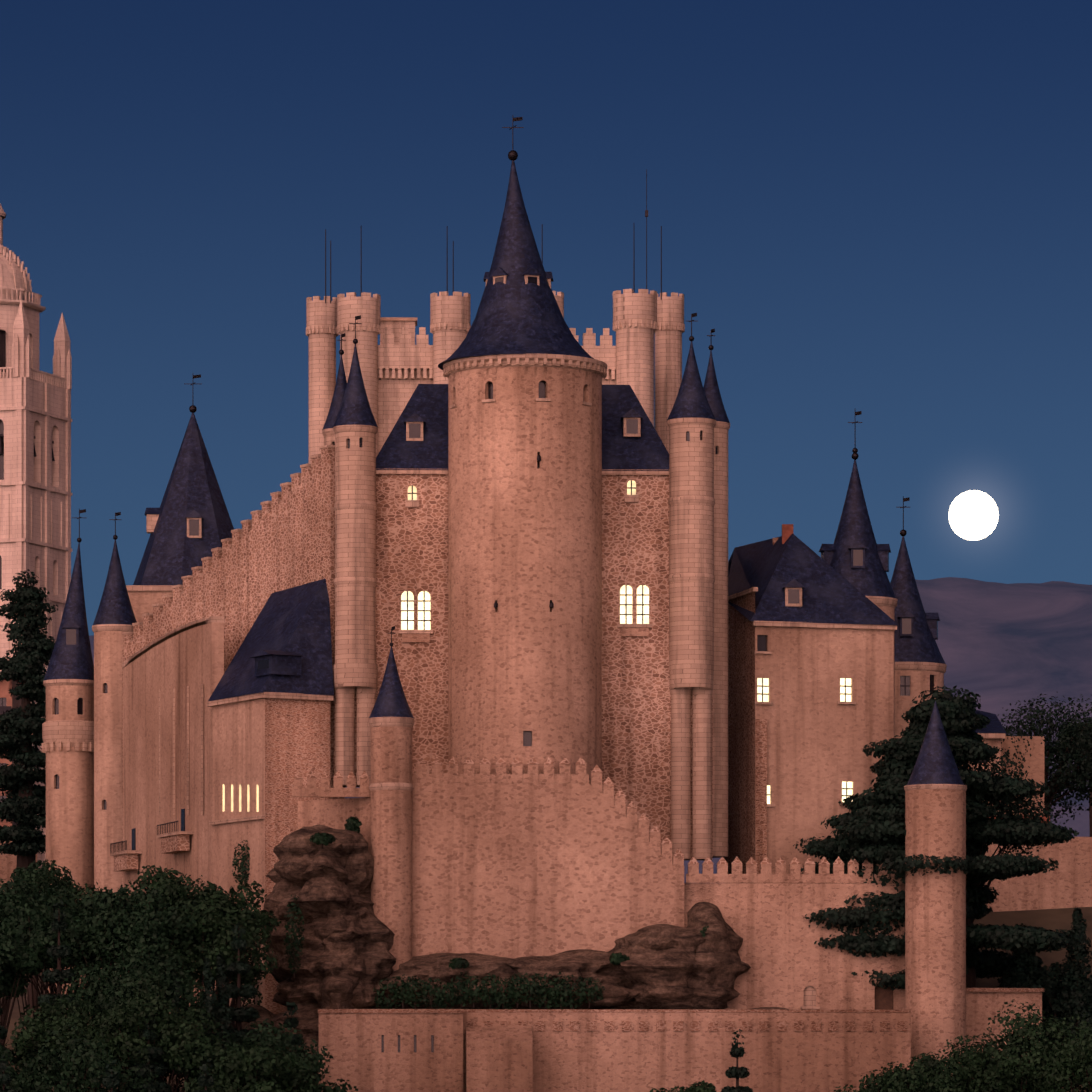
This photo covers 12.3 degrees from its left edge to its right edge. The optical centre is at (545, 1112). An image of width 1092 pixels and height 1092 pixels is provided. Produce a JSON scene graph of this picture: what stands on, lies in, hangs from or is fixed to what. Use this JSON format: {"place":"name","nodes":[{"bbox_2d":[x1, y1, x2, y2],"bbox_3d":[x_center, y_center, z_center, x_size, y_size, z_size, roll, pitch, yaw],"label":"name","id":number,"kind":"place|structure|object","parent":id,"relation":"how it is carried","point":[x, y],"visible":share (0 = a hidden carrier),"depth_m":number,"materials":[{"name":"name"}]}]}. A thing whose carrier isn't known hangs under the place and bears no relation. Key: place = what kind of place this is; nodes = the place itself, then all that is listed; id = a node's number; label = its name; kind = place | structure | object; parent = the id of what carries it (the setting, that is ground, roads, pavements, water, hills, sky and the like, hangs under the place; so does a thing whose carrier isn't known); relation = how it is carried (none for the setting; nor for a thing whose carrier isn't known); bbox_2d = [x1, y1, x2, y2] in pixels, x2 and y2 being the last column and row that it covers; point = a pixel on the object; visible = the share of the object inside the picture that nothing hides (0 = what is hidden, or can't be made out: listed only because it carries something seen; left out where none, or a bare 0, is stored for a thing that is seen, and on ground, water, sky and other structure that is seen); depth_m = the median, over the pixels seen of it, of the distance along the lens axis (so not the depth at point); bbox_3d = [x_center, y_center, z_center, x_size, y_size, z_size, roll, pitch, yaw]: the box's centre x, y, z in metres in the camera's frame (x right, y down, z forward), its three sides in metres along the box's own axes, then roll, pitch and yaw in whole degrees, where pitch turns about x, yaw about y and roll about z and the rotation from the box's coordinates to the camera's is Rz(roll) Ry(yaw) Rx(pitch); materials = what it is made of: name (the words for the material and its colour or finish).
{"place":"outdoors","nodes":[
{"label":"outdoors","id":0,"kind":"place"},
{"bbox_2d":[0,907,1091,1091],"bbox_3d":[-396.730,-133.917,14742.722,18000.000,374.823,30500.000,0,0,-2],"label":"ground","id":1,"kind":"structure","parent":0,"point":[1054,919],"depth_m":425.15,"materials":[{"name":"soil"}]},
{"bbox_2d":[0,1007,12,1060],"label":"conifer tree","id":2,"kind":"object","parent":1,"relation":"on","point":[3,1032],"visible":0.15,"depth_m":364.69,"materials":[{"name":"green plant"}]},
{"bbox_2d":[0,1056,17,1091],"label":"conifer tree","id":3,"kind":"object","parent":1,"relation":"on","point":[5,1079],"visible":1,"depth_m":348.87,"materials":[{"name":"green plant"}]},
{"bbox_2d":[0,678,36,890],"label":"town houses","id":4,"kind":"structure","parent":1,"relation":"on","point":[8,862],"depth_m":553.72,"materials":[{"name":"stone"}]},
{"bbox_2d":[0,934,38,1044],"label":"tree","id":5,"kind":"object","parent":1,"relation":"on","point":[15,959],"visible":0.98,"depth_m":372.01,"materials":[{"name":"green plant"}]},
{"bbox_2d":[0,876,52,1044],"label":"tree","id":6,"kind":"object","parent":1,"relation":"on","point":[20,891],"visible":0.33,"depth_m":382.81,"materials":[{"name":"green plant"}]},
{"bbox_2d":[0,569,58,869],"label":"cedar tree","id":7,"kind":"object","parent":1,"relation":"on","point":[23,804],"visible":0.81,"depth_m":495.42,"materials":[{"name":"green plant"}]},
{"bbox_2d":[0,204,71,867],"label":"cathedral tower","id":8,"kind":"structure","parent":1,"relation":"on","point":[35,469],"depth_m":700.53,"materials":[{"name":"stone"}]},
{"bbox_2d":[9,859,82,1010],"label":"town tree","id":9,"kind":"object","parent":1,"relation":"on","point":[44,877],"visible":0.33,"depth_m":436.72,"materials":[{"name":"green plant"}]},
{"bbox_2d":[0,885,106,1031],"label":"tree","id":10,"kind":"object","parent":1,"relation":"on","point":[37,933],"visible":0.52,"depth_m":375.64,"materials":[{"name":"green plant"}]},
{"bbox_2d":[33,900,81,1091],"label":"conifer tree","id":11,"kind":"object","parent":1,"relation":"on","point":[57,976],"visible":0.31,"depth_m":371.00,"materials":[{"name":"green plant"}]},
{"bbox_2d":[5,881,112,1088],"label":"tree","id":12,"kind":"object","parent":1,"relation":"on","point":[77,899],"depth_m":386.98,"materials":[{"name":"green plant"}]},
{"bbox_2d":[5,993,130,1091],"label":"tree","id":13,"kind":"object","parent":1,"relation":"on","point":[53,1018],"visible":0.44,"depth_m":364.01,"materials":[{"name":"green plant"}]},
{"bbox_2d":[9,1022,157,1091],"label":"tree","id":14,"kind":"object","parent":1,"relation":"on","point":[95,1064],"visible":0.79,"depth_m":356.39,"materials":[{"name":"green plant"}]},
{"bbox_2d":[102,1060,120,1091],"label":"conifer tree","id":15,"kind":"object","parent":1,"relation":"on","point":[111,1080],"visible":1,"depth_m":348.29,"materials":[{"name":"green plant"}]},
{"bbox_2d":[55,885,207,1083],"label":"tree","id":16,"kind":"object","parent":1,"relation":"on","point":[125,918],"visible":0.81,"depth_m":373.72,"materials":[{"name":"green plant"}]},
{"bbox_2d":[60,927,225,1079],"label":"tree","id":17,"kind":"object","parent":1,"relation":"on","point":[115,990],"visible":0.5,"depth_m":369.60,"materials":[{"name":"green plant"}]},
{"bbox_2d":[89,977,224,1091],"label":"tree","id":18,"kind":"object","parent":1,"relation":"on","point":[184,1050],"visible":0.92,"depth_m":360.54,"materials":[{"name":"green plant"}]},
{"bbox_2d":[116,865,209,1080],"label":"tree","id":19,"kind":"object","parent":1,"relation":"on","point":[172,887],"visible":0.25,"depth_m":387.07,"materials":[{"name":"green plant"}]},
{"bbox_2d":[170,975,186,1091],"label":"cypress tree","id":20,"kind":"object","parent":1,"relation":"on","point":[176,1005],"visible":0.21,"depth_m":367.29,"materials":[{"name":"green plant"}]},
{"bbox_2d":[42,374,344,1013],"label":"wing","id":21,"kind":"structure","parent":1,"relation":"on","point":[188,727],"depth_m":415.43,"materials":[{"name":"beige stone"}]},
{"bbox_2d":[118,897,277,1078],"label":"tree","id":22,"kind":"object","parent":1,"relation":"on","point":[221,939],"visible":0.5,"depth_m":375.58,"materials":[{"name":"green plant"}]},
{"bbox_2d":[200,956,218,1072],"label":"cypress tree","id":23,"kind":"object","parent":1,"relation":"on","point":[207,981],"visible":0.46,"depth_m":368.35,"materials":[{"name":"green plant"}]},
{"bbox_2d":[169,879,280,1048],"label":"tree","id":24,"kind":"object","parent":1,"relation":"on","point":[232,907],"visible":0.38,"depth_m":380.61,"materials":[{"name":"green plant"}]},
{"bbox_2d":[214,918,260,1050],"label":"conifer tree","id":25,"kind":"object","parent":1,"relation":"on","point":[239,1014],"visible":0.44,"depth_m":372.23,"materials":[{"name":"green plant"}]},
{"bbox_2d":[180,1042,318,1091],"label":"tree","id":26,"kind":"object","parent":1,"relation":"on","point":[243,1073],"visible":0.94,"depth_m":358.52,"materials":[{"name":"green plant"}]},
{"bbox_2d":[188,1018,357,1091],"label":"tree","id":27,"kind":"object","parent":1,"relation":"on","point":[266,1038],"visible":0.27,"depth_m":367.53,"materials":[{"name":"green plant"}]},
{"bbox_2d":[281,1002,305,1056],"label":"conifer tree","id":28,"kind":"object","parent":1,"relation":"on","point":[294,1021],"visible":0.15,"depth_m":377.84,"materials":[{"name":"green plant"}]},
{"bbox_2d":[306,169,684,463],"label":"castle tower","id":29,"kind":"structure","parent":1,"relation":"on","point":[397,365],"depth_m":479.92,"materials":[{"name":"stone"}]},
{"bbox_2d":[212,824,789,1083],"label":"castle rock","id":30,"kind":"object","parent":1,"relation":"on","point":[348,959],"visible":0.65,"depth_m":387.13,"materials":[{"name":"brown stone"}]},
{"bbox_2d":[232,816,708,1006],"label":"ivy","id":31,"kind":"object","parent":30,"relation":"on","point":[353,823],"depth_m":386.44,"materials":[{"name":"green plant"}]},
{"bbox_2d":[373,971,604,1008],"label":"ledge shrubs","id":32,"kind":"object","parent":30,"relation":"on","point":[411,995],"visible":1,"depth_m":384.35,"materials":[{"name":"green plant"}]},
{"bbox_2d":[322,117,729,859],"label":"keep","id":33,"kind":"structure","parent":1,"relation":"on","point":[530,535],"depth_m":397.98,"materials":[{"name":"stone"}]},
{"bbox_2d":[292,626,1043,1091],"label":"ramparts","id":34,"kind":"object","parent":1,"relation":"on","point":[500,862],"visible":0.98,"depth_m":390.22,"materials":[{"name":"stone"}]},
{"bbox_2d":[650,1080,716,1091],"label":"bush","id":35,"kind":"object","parent":1,"relation":"on","point":[705,1087],"visible":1,"depth_m":373.30,"materials":[{"name":"green plant"}]},
{"bbox_2d":[721,1029,752,1091],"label":"conifer tree","id":36,"kind":"object","parent":1,"relation":"on","point":[736,1072],"visible":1,"depth_m":374.19,"materials":[{"name":"green plant"}]},
{"bbox_2d":[834,1084,858,1091],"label":"bush","id":37,"kind":"object","parent":1,"relation":"on","point":[846,1085],"visible":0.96,"depth_m":373.13,"materials":[{"name":"green plant"}]},
{"bbox_2d":[724,411,1091,911],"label":"wing","id":38,"kind":"structure","parent":1,"relation":"on","point":[836,662],"depth_m":406.45,"materials":[{"name":"beige stone"}]},
{"bbox_2d":[859,1052,968,1091],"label":"bush","id":39,"kind":"object","parent":1,"relation":"on","point":[928,1062],"visible":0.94,"depth_m":365.36,"materials":[{"name":"green plant"}]},
{"bbox_2d":[793,685,1090,990],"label":"cedar tree","id":40,"kind":"object","parent":1,"relation":"on","point":[872,824],"visible":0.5,"depth_m":392.43,"materials":[{"name":"green plant"}]},
{"bbox_2d":[960,1061,1046,1091],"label":"bush","id":41,"kind":"object","parent":1,"relation":"on","point":[994,1087],"visible":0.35,"depth_m":369.21,"materials":[{"name":"green plant"}]},
{"bbox_2d":[955,741,1055,987],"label":"cedar tree","id":42,"kind":"object","parent":1,"relation":"on","point":[1017,809],"visible":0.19,"depth_m":399.49,"materials":[{"name":"green plant"}]},
{"bbox_2d":[938,999,1091,1091],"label":"bush","id":43,"kind":"object","parent":1,"relation":"on","point":[1019,1054],"visible":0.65,"depth_m":368.57,"materials":[{"name":"green plant"}]},
{"bbox_2d":[996,923,1060,1042],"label":"conifer tree","id":44,"kind":"object","parent":1,"relation":"on","point":[1022,971],"visible":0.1,"depth_m":399.23,"materials":[{"name":"green plant"}]},
{"bbox_2d":[998,692,1091,823],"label":"pine tree","id":45,"kind":"object","parent":1,"relation":"on","point":[1062,776],"visible":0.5,"depth_m":452.00,"materials":[{"name":"green plant"}]},
{"bbox_2d":[1031,960,1091,1045],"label":"tree","id":46,"kind":"object","parent":1,"relation":"on","point":[1049,983],"visible":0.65,"depth_m":396.56,"materials":[{"name":"green plant"}]},
{"bbox_2d":[1034,1026,1091,1091],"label":"bush","id":47,"kind":"object","parent":1,"relation":"on","point":[1076,1063],"visible":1,"depth_m":363.34,"materials":[{"name":"green plant"}]},
{"bbox_2d":[1045,721,1091,836],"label":"pine tree","id":48,"kind":"object","parent":1,"relation":"on","point":[1090,816],"visible":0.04,"depth_m":469.76,"materials":[{"name":"green plant"}]},
{"bbox_2d":[1057,907,1091,1037],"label":"cypress tree","id":49,"kind":"object","parent":1,"relation":"on","point":[1076,970],"visible":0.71,"depth_m":394.94,"materials":[{"name":"green plant"}]},
{"bbox_2d":[0,0,1091,635],"label":"sky","id":50,"kind":"structure","parent":0,"point":[880,209],"materials":[{"name":"blue"}]},
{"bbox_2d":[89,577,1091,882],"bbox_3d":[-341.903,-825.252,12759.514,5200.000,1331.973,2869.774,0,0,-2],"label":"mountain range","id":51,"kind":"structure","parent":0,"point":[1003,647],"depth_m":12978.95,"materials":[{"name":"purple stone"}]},
{"bbox_2d":[948,490,998,540],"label":"moon","id":52,"kind":"object","parent":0,"point":[973,515],"depth_m":39967.23,"materials":[{"name":"white"}]},
{"bbox_2d":[966,796,998,905],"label":"cedar tree","id":53,"kind":"object","parent":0,"point":[980,895],"visible":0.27,"depth_m":398.24,"materials":[{"name":"green plant"}]}
]}

